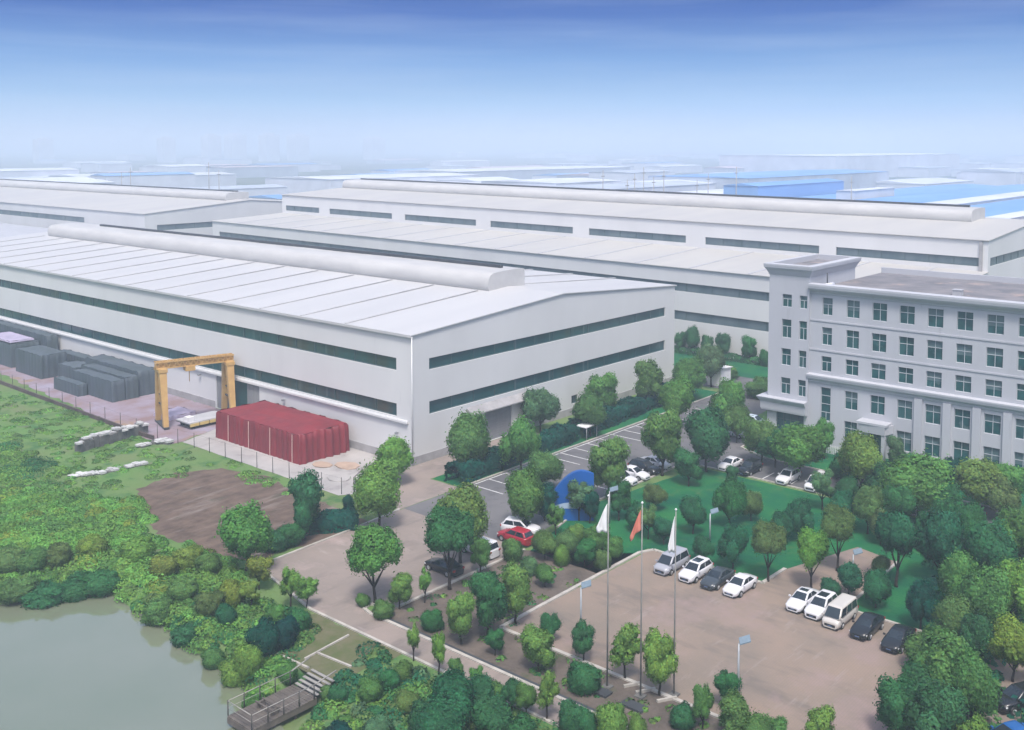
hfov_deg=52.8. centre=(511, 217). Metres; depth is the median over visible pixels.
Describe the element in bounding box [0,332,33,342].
lilac sheet
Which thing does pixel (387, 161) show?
shed
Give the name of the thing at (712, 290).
window
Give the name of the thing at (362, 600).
shrub
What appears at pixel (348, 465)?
concrete sheet
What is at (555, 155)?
shed
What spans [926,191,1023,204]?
shed
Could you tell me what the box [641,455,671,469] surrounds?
parked car
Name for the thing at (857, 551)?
street lamp
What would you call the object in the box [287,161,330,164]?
shed
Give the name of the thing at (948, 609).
tree
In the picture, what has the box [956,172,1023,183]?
shed
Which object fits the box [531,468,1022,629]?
lawn
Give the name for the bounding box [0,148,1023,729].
ground
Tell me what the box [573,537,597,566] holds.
tree
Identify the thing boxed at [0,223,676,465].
warehouse
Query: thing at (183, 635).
shrub
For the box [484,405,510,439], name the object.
roller door
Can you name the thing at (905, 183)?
shed
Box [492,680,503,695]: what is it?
shrub
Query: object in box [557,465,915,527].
kerb
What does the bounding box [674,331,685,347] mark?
tree
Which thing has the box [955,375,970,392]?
window
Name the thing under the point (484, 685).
tree
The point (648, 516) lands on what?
tree
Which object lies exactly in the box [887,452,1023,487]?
hedge
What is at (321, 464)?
concrete sheet
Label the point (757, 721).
tree
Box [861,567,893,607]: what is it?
tree
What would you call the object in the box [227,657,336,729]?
pond deck
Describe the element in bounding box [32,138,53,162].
tower
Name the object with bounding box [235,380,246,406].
doorway
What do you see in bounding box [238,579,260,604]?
tree
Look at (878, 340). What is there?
window
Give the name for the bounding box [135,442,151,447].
slab heap
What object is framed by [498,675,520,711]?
tree
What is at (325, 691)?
shrub
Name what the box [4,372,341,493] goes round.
yard fence
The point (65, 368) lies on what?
covered stack
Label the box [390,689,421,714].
shrub
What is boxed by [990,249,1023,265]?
window
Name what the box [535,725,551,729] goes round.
shrub
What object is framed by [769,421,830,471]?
tree
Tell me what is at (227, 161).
shed
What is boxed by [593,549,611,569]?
shrub
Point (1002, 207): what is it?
shed
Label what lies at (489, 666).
kerb
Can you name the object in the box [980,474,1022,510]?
tree
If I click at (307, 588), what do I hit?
tree
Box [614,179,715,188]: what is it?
shed
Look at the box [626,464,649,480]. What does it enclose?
parked car
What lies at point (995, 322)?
window
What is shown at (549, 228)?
window
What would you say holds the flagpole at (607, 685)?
on the planting bed
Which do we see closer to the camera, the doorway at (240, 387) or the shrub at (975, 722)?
the shrub at (975, 722)
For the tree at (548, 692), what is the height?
3.480 m
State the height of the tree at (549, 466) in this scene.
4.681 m
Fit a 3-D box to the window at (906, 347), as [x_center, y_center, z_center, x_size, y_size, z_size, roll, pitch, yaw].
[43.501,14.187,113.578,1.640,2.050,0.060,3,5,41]
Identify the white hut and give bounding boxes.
[708,365,732,385]
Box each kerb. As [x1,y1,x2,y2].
[267,508,557,727]
[276,653,309,668]
[304,634,348,659]
[317,652,351,667]
[363,548,627,726]
[465,393,716,486]
[499,548,786,718]
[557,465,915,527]
[623,681,639,687]
[635,687,655,693]
[656,696,676,702]
[740,445,991,507]
[856,561,921,631]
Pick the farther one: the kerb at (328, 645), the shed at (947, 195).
the shed at (947, 195)
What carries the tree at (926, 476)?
on the lawn at (892, 608)
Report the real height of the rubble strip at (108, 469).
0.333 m
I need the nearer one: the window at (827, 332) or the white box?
the window at (827, 332)
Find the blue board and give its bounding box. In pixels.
[552,469,593,520]
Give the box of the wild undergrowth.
[0,486,248,593]
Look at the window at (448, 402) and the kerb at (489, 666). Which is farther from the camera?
the window at (448, 402)
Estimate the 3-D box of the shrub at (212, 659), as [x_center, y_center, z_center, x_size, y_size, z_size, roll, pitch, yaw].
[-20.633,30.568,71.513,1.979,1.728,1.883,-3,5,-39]
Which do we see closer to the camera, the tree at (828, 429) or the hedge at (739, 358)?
the tree at (828, 429)
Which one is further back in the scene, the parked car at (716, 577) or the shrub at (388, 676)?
the parked car at (716, 577)
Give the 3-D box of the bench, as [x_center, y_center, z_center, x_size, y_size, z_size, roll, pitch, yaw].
[-15.305,30.694,64.617,1.800,0.434,0.600,3,5,41]
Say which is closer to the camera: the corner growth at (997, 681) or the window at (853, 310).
the corner growth at (997, 681)
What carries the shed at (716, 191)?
on the ground at (350, 160)
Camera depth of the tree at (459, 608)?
71.63 m
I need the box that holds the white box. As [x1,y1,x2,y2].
[184,415,193,422]
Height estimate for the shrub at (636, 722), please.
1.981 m
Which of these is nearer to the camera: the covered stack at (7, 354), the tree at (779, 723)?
the tree at (779, 723)
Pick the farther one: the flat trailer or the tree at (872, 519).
the flat trailer
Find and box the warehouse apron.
[396,433,537,508]
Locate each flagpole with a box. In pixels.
[601,494,613,689]
[634,501,646,699]
[668,508,679,696]
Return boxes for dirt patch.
[136,468,366,560]
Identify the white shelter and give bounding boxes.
[578,422,596,440]
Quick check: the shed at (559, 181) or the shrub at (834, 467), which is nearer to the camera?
the shrub at (834, 467)
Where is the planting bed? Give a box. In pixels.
[371,550,725,729]
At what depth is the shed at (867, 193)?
448.28 m
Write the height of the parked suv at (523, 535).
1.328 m
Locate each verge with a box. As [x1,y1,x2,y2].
[674,351,767,377]
[745,447,1023,508]
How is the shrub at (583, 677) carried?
on the planting bed
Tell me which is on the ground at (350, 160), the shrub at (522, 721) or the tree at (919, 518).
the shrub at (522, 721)
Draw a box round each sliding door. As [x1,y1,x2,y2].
[217,376,228,408]
[247,384,258,403]
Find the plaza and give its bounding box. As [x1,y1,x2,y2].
[506,547,1023,729]
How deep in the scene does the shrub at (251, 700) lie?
65.89 m
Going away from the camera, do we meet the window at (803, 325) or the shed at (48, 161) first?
the window at (803, 325)
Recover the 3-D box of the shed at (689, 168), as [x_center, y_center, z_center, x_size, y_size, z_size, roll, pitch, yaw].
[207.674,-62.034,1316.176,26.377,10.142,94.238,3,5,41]
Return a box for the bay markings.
[476,408,797,493]
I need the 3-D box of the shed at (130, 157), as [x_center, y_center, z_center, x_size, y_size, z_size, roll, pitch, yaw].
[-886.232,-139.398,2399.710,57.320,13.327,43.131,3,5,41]
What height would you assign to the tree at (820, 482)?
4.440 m
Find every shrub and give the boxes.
[0,545,26,573]
[0,575,38,604]
[14,545,49,573]
[19,576,69,609]
[45,541,74,568]
[59,571,90,602]
[75,532,110,557]
[81,568,122,598]
[116,534,158,564]
[137,595,174,627]
[146,554,179,577]
[165,575,198,602]
[169,622,199,647]
[171,544,204,571]
[192,589,227,616]
[194,552,222,574]
[199,648,225,669]
[214,603,238,625]
[217,657,248,688]
[218,578,245,606]
[230,641,266,685]
[240,689,264,708]
[243,615,281,656]
[264,529,288,553]
[264,603,286,622]
[274,614,300,651]
[275,660,299,684]
[276,522,306,547]
[287,606,312,631]
[319,685,332,701]
[324,719,352,729]
[325,684,348,704]
[355,593,371,607]
[355,675,383,703]
[362,713,394,729]
[372,598,394,620]
[377,668,401,690]
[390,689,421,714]
[393,659,412,680]
[407,697,430,729]
[420,608,445,633]
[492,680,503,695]
[502,537,523,562]
[505,708,536,729]
[520,555,537,576]
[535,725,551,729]
[552,543,571,566]
[554,528,578,552]
[557,698,584,729]
[565,660,603,696]
[567,522,583,540]
[576,706,597,729]
[581,522,611,549]
[592,699,629,729]
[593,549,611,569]
[603,536,623,557]
[628,712,647,729]
[668,700,696,729]
[700,334,713,347]
[727,365,739,379]
[743,376,767,399]
[758,348,767,366]
[819,577,841,595]
[829,451,858,479]
[954,708,988,729]
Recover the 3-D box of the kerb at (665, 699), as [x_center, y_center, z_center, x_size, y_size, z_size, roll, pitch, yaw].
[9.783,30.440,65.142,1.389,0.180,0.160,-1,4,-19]
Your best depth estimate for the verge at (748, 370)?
162.75 m
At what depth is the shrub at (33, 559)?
84.37 m
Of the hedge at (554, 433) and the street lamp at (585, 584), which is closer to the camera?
the street lamp at (585, 584)
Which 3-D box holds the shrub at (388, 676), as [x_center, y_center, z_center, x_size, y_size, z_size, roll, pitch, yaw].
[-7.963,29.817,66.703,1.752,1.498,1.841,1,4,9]
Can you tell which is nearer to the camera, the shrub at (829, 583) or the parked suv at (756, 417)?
the shrub at (829, 583)
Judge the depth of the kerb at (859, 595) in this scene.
79.74 m
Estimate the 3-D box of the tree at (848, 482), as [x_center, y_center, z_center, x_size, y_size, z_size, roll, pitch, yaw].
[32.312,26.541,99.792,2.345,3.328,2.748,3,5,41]
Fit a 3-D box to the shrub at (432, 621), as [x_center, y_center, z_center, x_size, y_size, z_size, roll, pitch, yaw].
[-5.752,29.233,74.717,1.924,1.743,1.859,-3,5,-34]
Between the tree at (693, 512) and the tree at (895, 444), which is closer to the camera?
the tree at (693, 512)
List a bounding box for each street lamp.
[580,580,590,619]
[609,485,617,523]
[709,507,718,540]
[737,634,750,690]
[852,548,862,563]
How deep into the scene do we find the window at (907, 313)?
113.34 m
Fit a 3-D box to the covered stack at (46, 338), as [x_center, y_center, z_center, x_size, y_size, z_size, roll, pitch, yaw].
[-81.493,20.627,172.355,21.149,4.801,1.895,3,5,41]
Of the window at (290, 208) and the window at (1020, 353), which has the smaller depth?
the window at (1020, 353)
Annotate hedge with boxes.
[306,506,359,535]
[444,422,580,481]
[568,379,695,437]
[674,344,767,366]
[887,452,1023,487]
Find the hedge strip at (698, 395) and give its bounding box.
[434,388,717,486]
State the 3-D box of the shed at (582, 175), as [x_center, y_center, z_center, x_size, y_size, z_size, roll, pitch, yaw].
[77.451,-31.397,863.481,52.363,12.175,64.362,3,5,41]
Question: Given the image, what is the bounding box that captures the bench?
[255,697,279,716]
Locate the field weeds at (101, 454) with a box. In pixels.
[0,392,289,494]
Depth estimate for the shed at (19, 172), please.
903.71 m
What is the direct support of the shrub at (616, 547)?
on the planting bed
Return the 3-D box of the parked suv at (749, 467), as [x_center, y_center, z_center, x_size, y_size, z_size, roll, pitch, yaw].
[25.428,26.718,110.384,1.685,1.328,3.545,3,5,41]
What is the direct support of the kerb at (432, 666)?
on the driveway
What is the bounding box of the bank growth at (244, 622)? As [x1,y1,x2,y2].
[0,567,321,697]
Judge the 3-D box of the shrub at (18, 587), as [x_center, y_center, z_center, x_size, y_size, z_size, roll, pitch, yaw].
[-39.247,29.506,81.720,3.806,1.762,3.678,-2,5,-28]
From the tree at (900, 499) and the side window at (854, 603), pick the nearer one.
the side window at (854, 603)
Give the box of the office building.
[756,254,1023,466]
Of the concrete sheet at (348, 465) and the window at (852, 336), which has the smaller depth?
the concrete sheet at (348, 465)
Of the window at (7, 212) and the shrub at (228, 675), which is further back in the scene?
the window at (7, 212)
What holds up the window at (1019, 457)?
in the office building
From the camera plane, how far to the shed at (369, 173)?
929.32 m
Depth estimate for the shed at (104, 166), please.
1329.06 m
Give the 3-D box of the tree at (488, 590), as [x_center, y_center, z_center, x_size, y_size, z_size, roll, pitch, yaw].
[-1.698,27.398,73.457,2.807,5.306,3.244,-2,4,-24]
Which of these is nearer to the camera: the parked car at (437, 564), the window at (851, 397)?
the parked car at (437, 564)
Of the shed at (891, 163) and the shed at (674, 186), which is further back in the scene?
the shed at (891, 163)
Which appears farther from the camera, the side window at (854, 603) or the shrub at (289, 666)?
the side window at (854, 603)
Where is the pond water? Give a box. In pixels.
[0,594,283,729]
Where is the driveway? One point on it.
(339, 587)
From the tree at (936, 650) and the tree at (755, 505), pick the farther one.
the tree at (755, 505)
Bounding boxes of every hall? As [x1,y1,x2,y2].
[0,179,281,234]
[212,178,1023,361]
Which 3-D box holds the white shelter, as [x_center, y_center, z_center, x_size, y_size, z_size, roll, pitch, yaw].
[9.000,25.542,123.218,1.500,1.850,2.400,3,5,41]
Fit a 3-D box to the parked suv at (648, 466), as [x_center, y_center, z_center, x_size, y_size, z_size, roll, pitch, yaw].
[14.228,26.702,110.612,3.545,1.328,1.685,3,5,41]
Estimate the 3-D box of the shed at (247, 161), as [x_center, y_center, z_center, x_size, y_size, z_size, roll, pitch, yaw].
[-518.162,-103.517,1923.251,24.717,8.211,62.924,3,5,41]
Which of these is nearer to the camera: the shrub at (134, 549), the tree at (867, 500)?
the shrub at (134, 549)
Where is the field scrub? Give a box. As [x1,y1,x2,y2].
[0,441,84,498]
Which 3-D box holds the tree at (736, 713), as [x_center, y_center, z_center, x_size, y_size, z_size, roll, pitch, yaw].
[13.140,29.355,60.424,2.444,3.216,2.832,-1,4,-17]
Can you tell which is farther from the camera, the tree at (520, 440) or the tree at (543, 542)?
the tree at (520, 440)
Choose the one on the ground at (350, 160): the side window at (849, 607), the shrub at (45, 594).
the shrub at (45, 594)
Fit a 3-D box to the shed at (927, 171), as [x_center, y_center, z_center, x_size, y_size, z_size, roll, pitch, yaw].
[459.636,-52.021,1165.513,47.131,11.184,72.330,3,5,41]
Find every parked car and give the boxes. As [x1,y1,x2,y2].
[424,556,464,577]
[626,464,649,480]
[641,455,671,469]
[700,566,735,590]
[717,456,742,470]
[722,572,757,597]
[729,431,745,438]
[785,586,818,612]
[849,612,884,640]
[880,623,916,653]
[990,720,1023,729]
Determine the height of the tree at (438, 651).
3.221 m
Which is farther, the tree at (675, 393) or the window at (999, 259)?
the window at (999, 259)
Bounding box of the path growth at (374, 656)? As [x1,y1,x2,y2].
[299,641,560,729]
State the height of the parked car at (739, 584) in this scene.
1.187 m
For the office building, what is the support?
on the ground at (350, 160)
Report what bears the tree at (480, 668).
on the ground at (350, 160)
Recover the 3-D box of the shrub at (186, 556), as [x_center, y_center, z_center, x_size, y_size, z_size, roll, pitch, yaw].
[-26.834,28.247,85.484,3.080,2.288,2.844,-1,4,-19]
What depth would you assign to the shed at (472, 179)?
706.52 m
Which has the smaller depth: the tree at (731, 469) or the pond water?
the pond water
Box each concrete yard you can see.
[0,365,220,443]
[184,429,411,494]
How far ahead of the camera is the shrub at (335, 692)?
64.78 m
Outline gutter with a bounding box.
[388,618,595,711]
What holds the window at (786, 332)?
in the office building
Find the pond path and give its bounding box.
[272,614,400,684]
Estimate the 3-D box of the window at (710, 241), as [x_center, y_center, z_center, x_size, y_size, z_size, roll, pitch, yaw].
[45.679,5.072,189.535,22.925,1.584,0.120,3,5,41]
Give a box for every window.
[0,209,83,221]
[0,279,395,369]
[0,308,396,415]
[157,222,212,229]
[220,232,768,300]
[286,205,318,212]
[330,209,391,218]
[405,214,475,225]
[429,308,663,368]
[429,341,663,413]
[491,221,572,233]
[571,394,576,403]
[589,228,685,242]
[674,310,768,331]
[706,237,818,252]
[781,377,789,393]
[782,319,790,337]
[782,348,790,364]
[783,294,791,306]
[799,350,805,367]
[799,380,805,396]
[800,296,806,308]
[800,321,806,339]
[821,387,830,420]
[822,356,830,371]
[823,298,832,314]
[823,327,831,344]
[836,247,978,265]
[841,606,846,617]
[845,391,857,409]
[845,421,856,436]
[846,359,857,375]
[847,300,859,317]
[847,330,858,348]
[847,602,851,612]
[852,599,856,608]
[871,395,884,414]
[872,333,885,352]
[872,363,885,379]
[873,303,886,321]
[897,430,910,451]
[898,399,911,419]
[899,337,913,355]
[899,367,912,383]
[900,306,914,324]
[925,404,940,424]
[925,436,939,456]
[927,340,942,359]
[927,371,941,387]
[928,308,943,327]
[953,441,968,459]
[954,409,969,429]
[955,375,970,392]
[956,343,971,363]
[957,311,972,330]
[984,414,1000,434]
[984,446,999,463]
[986,347,1002,367]
[986,379,1001,397]
[988,314,1003,334]
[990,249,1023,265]
[1014,452,1023,466]
[1015,419,1023,438]
[1017,384,1023,400]
[1018,351,1023,370]
[1019,318,1023,336]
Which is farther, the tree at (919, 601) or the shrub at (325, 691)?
the tree at (919, 601)
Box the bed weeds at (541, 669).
[407,559,724,729]
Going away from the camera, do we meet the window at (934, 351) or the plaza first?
the plaza
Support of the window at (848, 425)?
in the office building
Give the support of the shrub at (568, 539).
on the planting bed
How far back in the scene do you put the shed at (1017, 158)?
2099.85 m
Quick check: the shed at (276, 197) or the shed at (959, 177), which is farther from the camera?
the shed at (959, 177)
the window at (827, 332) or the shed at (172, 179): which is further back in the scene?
the shed at (172, 179)
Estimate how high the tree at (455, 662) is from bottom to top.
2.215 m
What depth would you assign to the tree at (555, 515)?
92.49 m
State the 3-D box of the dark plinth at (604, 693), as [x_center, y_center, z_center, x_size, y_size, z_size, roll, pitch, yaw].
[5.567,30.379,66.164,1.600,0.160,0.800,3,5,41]
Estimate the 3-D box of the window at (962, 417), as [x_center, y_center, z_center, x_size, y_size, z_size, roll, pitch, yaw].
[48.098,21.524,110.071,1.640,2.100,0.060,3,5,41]
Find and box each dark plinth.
[592,687,612,698]
[620,698,647,713]
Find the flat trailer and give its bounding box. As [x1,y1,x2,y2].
[176,411,216,428]
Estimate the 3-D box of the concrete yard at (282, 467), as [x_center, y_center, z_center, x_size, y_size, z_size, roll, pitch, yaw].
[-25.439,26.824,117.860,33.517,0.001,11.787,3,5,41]
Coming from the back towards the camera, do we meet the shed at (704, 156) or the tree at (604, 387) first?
the shed at (704, 156)
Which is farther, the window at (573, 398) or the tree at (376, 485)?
the window at (573, 398)
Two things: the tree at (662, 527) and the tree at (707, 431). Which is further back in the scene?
the tree at (707, 431)
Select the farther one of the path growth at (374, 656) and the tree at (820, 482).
the tree at (820, 482)
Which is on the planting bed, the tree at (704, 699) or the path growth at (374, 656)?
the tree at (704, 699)
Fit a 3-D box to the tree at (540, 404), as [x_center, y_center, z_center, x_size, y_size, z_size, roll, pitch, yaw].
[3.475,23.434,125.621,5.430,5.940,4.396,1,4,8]
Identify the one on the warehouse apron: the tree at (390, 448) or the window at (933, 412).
the tree at (390, 448)
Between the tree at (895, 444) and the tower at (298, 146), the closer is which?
the tree at (895, 444)
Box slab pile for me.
[151,437,173,444]
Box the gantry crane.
[154,353,235,429]
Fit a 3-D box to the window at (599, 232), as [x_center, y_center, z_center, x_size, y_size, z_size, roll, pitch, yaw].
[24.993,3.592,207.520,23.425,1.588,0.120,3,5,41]
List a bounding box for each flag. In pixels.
[596,505,606,532]
[630,511,640,541]
[668,517,674,552]
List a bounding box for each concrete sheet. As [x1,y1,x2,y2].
[312,461,332,467]
[327,474,350,481]
[334,462,359,469]
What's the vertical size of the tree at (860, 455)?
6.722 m
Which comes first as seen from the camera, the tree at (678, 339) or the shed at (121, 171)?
the tree at (678, 339)
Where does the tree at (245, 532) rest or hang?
on the ground at (350, 160)
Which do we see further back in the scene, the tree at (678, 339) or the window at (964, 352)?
the tree at (678, 339)
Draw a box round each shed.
[0,167,78,176]
[0,176,43,178]
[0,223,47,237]
[2,177,92,180]
[35,160,66,163]
[47,179,114,183]
[48,173,103,177]
[63,161,131,167]
[81,162,132,171]
[90,171,150,173]
[90,172,194,186]
[116,155,145,160]
[139,164,210,172]
[177,184,286,195]
[184,157,218,164]
[193,172,235,186]
[206,165,297,177]
[207,164,251,166]
[210,159,244,163]
[245,159,251,163]
[249,194,281,199]
[250,163,319,171]
[265,173,479,193]
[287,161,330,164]
[320,164,340,169]
[344,173,394,174]
[366,159,422,163]
[370,168,429,172]
[395,166,629,178]
[425,165,473,168]
[430,160,489,166]
[436,177,518,181]
[451,152,465,157]
[465,165,547,168]
[481,178,621,185]
[516,153,544,157]
[527,163,597,166]
[532,172,588,178]
[545,152,574,157]
[550,181,714,191]
[557,173,588,177]
[566,155,596,160]
[584,164,617,165]
[589,169,670,181]
[609,159,636,164]
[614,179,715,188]
[617,165,633,169]
[621,162,683,169]
[624,157,657,160]
[646,155,677,160]
[646,164,702,172]
[648,169,888,189]
[663,152,693,156]
[680,189,723,193]
[682,172,735,174]
[691,154,716,158]
[704,166,743,172]
[719,153,959,176]
[723,178,843,196]
[800,184,991,198]
[835,187,894,199]
[857,184,1023,202]
[876,177,973,188]
[898,166,950,176]
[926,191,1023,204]
[951,168,980,176]
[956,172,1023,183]
[959,162,990,168]
[960,157,969,161]
[961,168,1023,185]
[962,155,987,158]
[969,168,1023,170]
[970,198,1023,216]
[986,211,1023,218]
[991,162,1023,167]
[1004,155,1023,161]
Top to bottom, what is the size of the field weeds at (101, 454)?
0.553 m
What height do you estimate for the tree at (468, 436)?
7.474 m
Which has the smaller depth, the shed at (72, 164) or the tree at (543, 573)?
the tree at (543, 573)
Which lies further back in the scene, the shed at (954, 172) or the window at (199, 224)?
the shed at (954, 172)
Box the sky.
[0,0,1023,149]
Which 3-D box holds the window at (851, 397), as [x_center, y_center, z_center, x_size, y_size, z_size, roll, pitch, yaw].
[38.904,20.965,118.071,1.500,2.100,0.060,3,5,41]
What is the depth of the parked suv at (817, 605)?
76.78 m
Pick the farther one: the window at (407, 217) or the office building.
the window at (407, 217)
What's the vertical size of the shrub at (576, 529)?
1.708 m
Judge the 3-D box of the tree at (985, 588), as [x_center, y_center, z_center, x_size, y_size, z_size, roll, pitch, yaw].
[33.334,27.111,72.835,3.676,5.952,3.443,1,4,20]
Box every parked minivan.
[462,536,500,558]
[653,545,690,575]
[804,470,831,491]
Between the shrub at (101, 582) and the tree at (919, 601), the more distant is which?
the shrub at (101, 582)
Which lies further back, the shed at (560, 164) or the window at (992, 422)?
the shed at (560, 164)
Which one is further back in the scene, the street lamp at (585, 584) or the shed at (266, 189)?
the shed at (266, 189)
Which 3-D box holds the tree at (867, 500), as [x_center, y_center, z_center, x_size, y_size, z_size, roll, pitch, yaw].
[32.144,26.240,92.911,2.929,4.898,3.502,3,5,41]
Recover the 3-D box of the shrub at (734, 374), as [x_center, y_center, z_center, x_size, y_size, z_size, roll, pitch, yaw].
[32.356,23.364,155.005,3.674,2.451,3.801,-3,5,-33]
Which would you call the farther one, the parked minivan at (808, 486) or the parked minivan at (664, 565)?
the parked minivan at (808, 486)
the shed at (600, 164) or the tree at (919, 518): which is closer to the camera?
the tree at (919, 518)
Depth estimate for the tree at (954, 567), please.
76.30 m
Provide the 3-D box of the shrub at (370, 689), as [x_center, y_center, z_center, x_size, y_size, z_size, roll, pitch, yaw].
[-8.985,29.908,65.267,1.856,1.632,2.010,1,4,13]
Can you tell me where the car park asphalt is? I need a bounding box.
[404,375,999,541]
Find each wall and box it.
[0,380,153,439]
[74,421,148,451]
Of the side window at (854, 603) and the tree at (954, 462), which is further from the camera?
the tree at (954, 462)
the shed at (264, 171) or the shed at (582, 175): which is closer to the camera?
the shed at (582, 175)
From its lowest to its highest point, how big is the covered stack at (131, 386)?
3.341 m
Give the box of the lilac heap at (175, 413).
[154,406,195,420]
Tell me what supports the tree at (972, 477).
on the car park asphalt
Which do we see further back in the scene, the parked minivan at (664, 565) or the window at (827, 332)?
the window at (827, 332)
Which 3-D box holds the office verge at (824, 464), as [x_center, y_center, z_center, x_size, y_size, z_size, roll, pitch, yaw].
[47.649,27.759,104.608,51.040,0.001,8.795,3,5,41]
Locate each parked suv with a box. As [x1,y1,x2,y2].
[497,526,532,546]
[500,516,540,534]
[621,471,637,485]
[627,457,660,475]
[678,555,713,583]
[737,458,762,475]
[750,414,763,420]
[775,466,801,484]
[804,589,837,620]
[995,681,1023,715]
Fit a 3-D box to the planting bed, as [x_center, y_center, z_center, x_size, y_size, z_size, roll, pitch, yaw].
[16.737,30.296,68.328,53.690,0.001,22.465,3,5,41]
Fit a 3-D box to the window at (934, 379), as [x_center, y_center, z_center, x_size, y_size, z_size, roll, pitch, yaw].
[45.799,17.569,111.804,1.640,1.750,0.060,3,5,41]
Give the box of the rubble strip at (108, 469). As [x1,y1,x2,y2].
[67,460,147,477]
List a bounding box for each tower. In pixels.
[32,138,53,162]
[157,136,175,161]
[201,134,221,158]
[258,133,279,161]
[287,133,309,160]
[363,136,385,159]
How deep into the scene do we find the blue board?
96.21 m
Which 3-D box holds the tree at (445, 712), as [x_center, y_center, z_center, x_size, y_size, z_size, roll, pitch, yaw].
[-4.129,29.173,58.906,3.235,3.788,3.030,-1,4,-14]
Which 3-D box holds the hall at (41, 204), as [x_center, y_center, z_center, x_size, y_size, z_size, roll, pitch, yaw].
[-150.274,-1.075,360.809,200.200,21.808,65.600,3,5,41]
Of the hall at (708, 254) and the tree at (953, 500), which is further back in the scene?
the hall at (708, 254)
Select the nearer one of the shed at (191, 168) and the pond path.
the pond path
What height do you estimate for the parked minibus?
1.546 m
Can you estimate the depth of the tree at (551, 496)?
95.61 m
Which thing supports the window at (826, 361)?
in the office building
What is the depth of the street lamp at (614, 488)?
95.48 m
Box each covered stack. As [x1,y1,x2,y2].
[0,320,58,348]
[0,338,39,367]
[16,345,66,378]
[54,376,86,396]
[58,360,85,378]
[62,349,91,361]
[72,368,124,402]
[81,363,138,399]
[85,354,154,395]
[216,400,349,464]
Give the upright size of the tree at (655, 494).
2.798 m
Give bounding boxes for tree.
[214,498,277,570]
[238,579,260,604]
[245,554,276,589]
[279,564,300,606]
[284,468,324,539]
[295,576,319,607]
[342,493,355,509]
[343,522,404,602]
[350,453,403,525]
[375,435,416,473]
[386,571,413,608]
[406,622,419,660]
[412,690,467,729]
[419,565,431,602]
[422,501,476,589]
[428,665,476,728]
[430,630,445,674]
[432,478,490,563]
[444,404,490,463]
[446,591,476,643]
[446,657,464,675]
[465,671,495,709]
[466,567,510,635]
[468,690,513,729]
[469,536,492,572]
[469,664,483,678]
[483,628,504,655]
[498,413,542,471]
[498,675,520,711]
[500,558,532,623]
[504,465,547,522]
[514,680,537,714]
[518,623,557,671]
[519,385,561,432]
[526,449,563,483]
[530,528,557,558]
[534,563,554,586]
[535,669,559,718]
[538,480,560,520]
[539,611,562,635]
[544,503,566,534]
[564,477,596,520]
[570,618,595,660]
[571,390,607,436]
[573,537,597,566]
[580,491,600,523]
[583,371,618,406]
[587,435,631,499]
[603,479,631,520]
[608,622,643,677]
[624,500,647,526]
[632,358,665,407]
[636,502,657,538]
[640,408,683,475]
[642,481,668,504]
[642,626,679,695]
[651,516,676,544]
[656,374,696,415]
[672,355,706,391]
[673,446,704,486]
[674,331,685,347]
[678,495,707,533]
[682,404,732,471]
[683,325,699,351]
[690,681,714,728]
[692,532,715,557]
[697,341,727,386]
[707,377,747,413]
[712,474,748,524]
[713,669,743,696]
[715,332,731,353]
[715,520,749,568]
[717,686,751,729]
[722,401,751,442]
[726,465,738,478]
[740,334,758,360]
[740,415,781,462]
[741,709,773,729]
[743,488,763,520]
[750,517,787,581]
[756,427,783,466]
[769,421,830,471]
[770,715,788,729]
[772,509,793,536]
[784,495,814,532]
[796,523,830,587]
[802,703,837,729]
[810,468,835,509]
[815,417,834,458]
[818,499,856,570]
[829,489,854,515]
[834,475,859,496]
[835,427,884,487]
[835,559,863,593]
[851,482,884,533]
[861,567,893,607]
[862,460,890,487]
[867,505,886,544]
[870,555,890,571]
[872,507,919,587]
[872,672,917,729]
[876,448,956,516]
[882,482,918,516]
[885,435,905,461]
[899,626,932,659]
[899,656,931,688]
[899,672,969,729]
[902,577,936,628]
[906,619,996,695]
[914,507,967,573]
[914,508,935,532]
[927,479,964,514]
[929,590,974,636]
[935,545,979,596]
[942,646,1002,719]
[944,455,967,481]
[951,455,1008,504]
[951,499,986,539]
[956,559,1012,625]
[957,608,995,658]
[962,513,1018,568]
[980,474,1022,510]
[982,608,1023,681]
[987,461,1023,494]
[994,502,1023,561]
[996,555,1023,617]
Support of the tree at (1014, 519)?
on the lawn at (892, 608)
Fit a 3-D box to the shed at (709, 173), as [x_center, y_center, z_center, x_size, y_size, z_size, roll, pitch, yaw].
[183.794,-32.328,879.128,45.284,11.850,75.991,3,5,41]
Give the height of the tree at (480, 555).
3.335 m
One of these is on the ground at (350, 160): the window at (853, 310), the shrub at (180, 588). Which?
the shrub at (180, 588)
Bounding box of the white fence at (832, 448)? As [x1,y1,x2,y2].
[826,445,839,453]
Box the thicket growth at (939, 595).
[921,550,1023,625]
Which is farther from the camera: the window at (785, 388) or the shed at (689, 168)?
the shed at (689, 168)
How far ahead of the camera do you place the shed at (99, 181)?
648.66 m
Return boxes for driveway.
[269,508,597,729]
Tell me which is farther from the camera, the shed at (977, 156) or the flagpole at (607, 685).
the shed at (977, 156)
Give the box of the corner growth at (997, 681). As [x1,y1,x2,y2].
[887,622,1023,729]
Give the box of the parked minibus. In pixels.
[822,593,858,629]

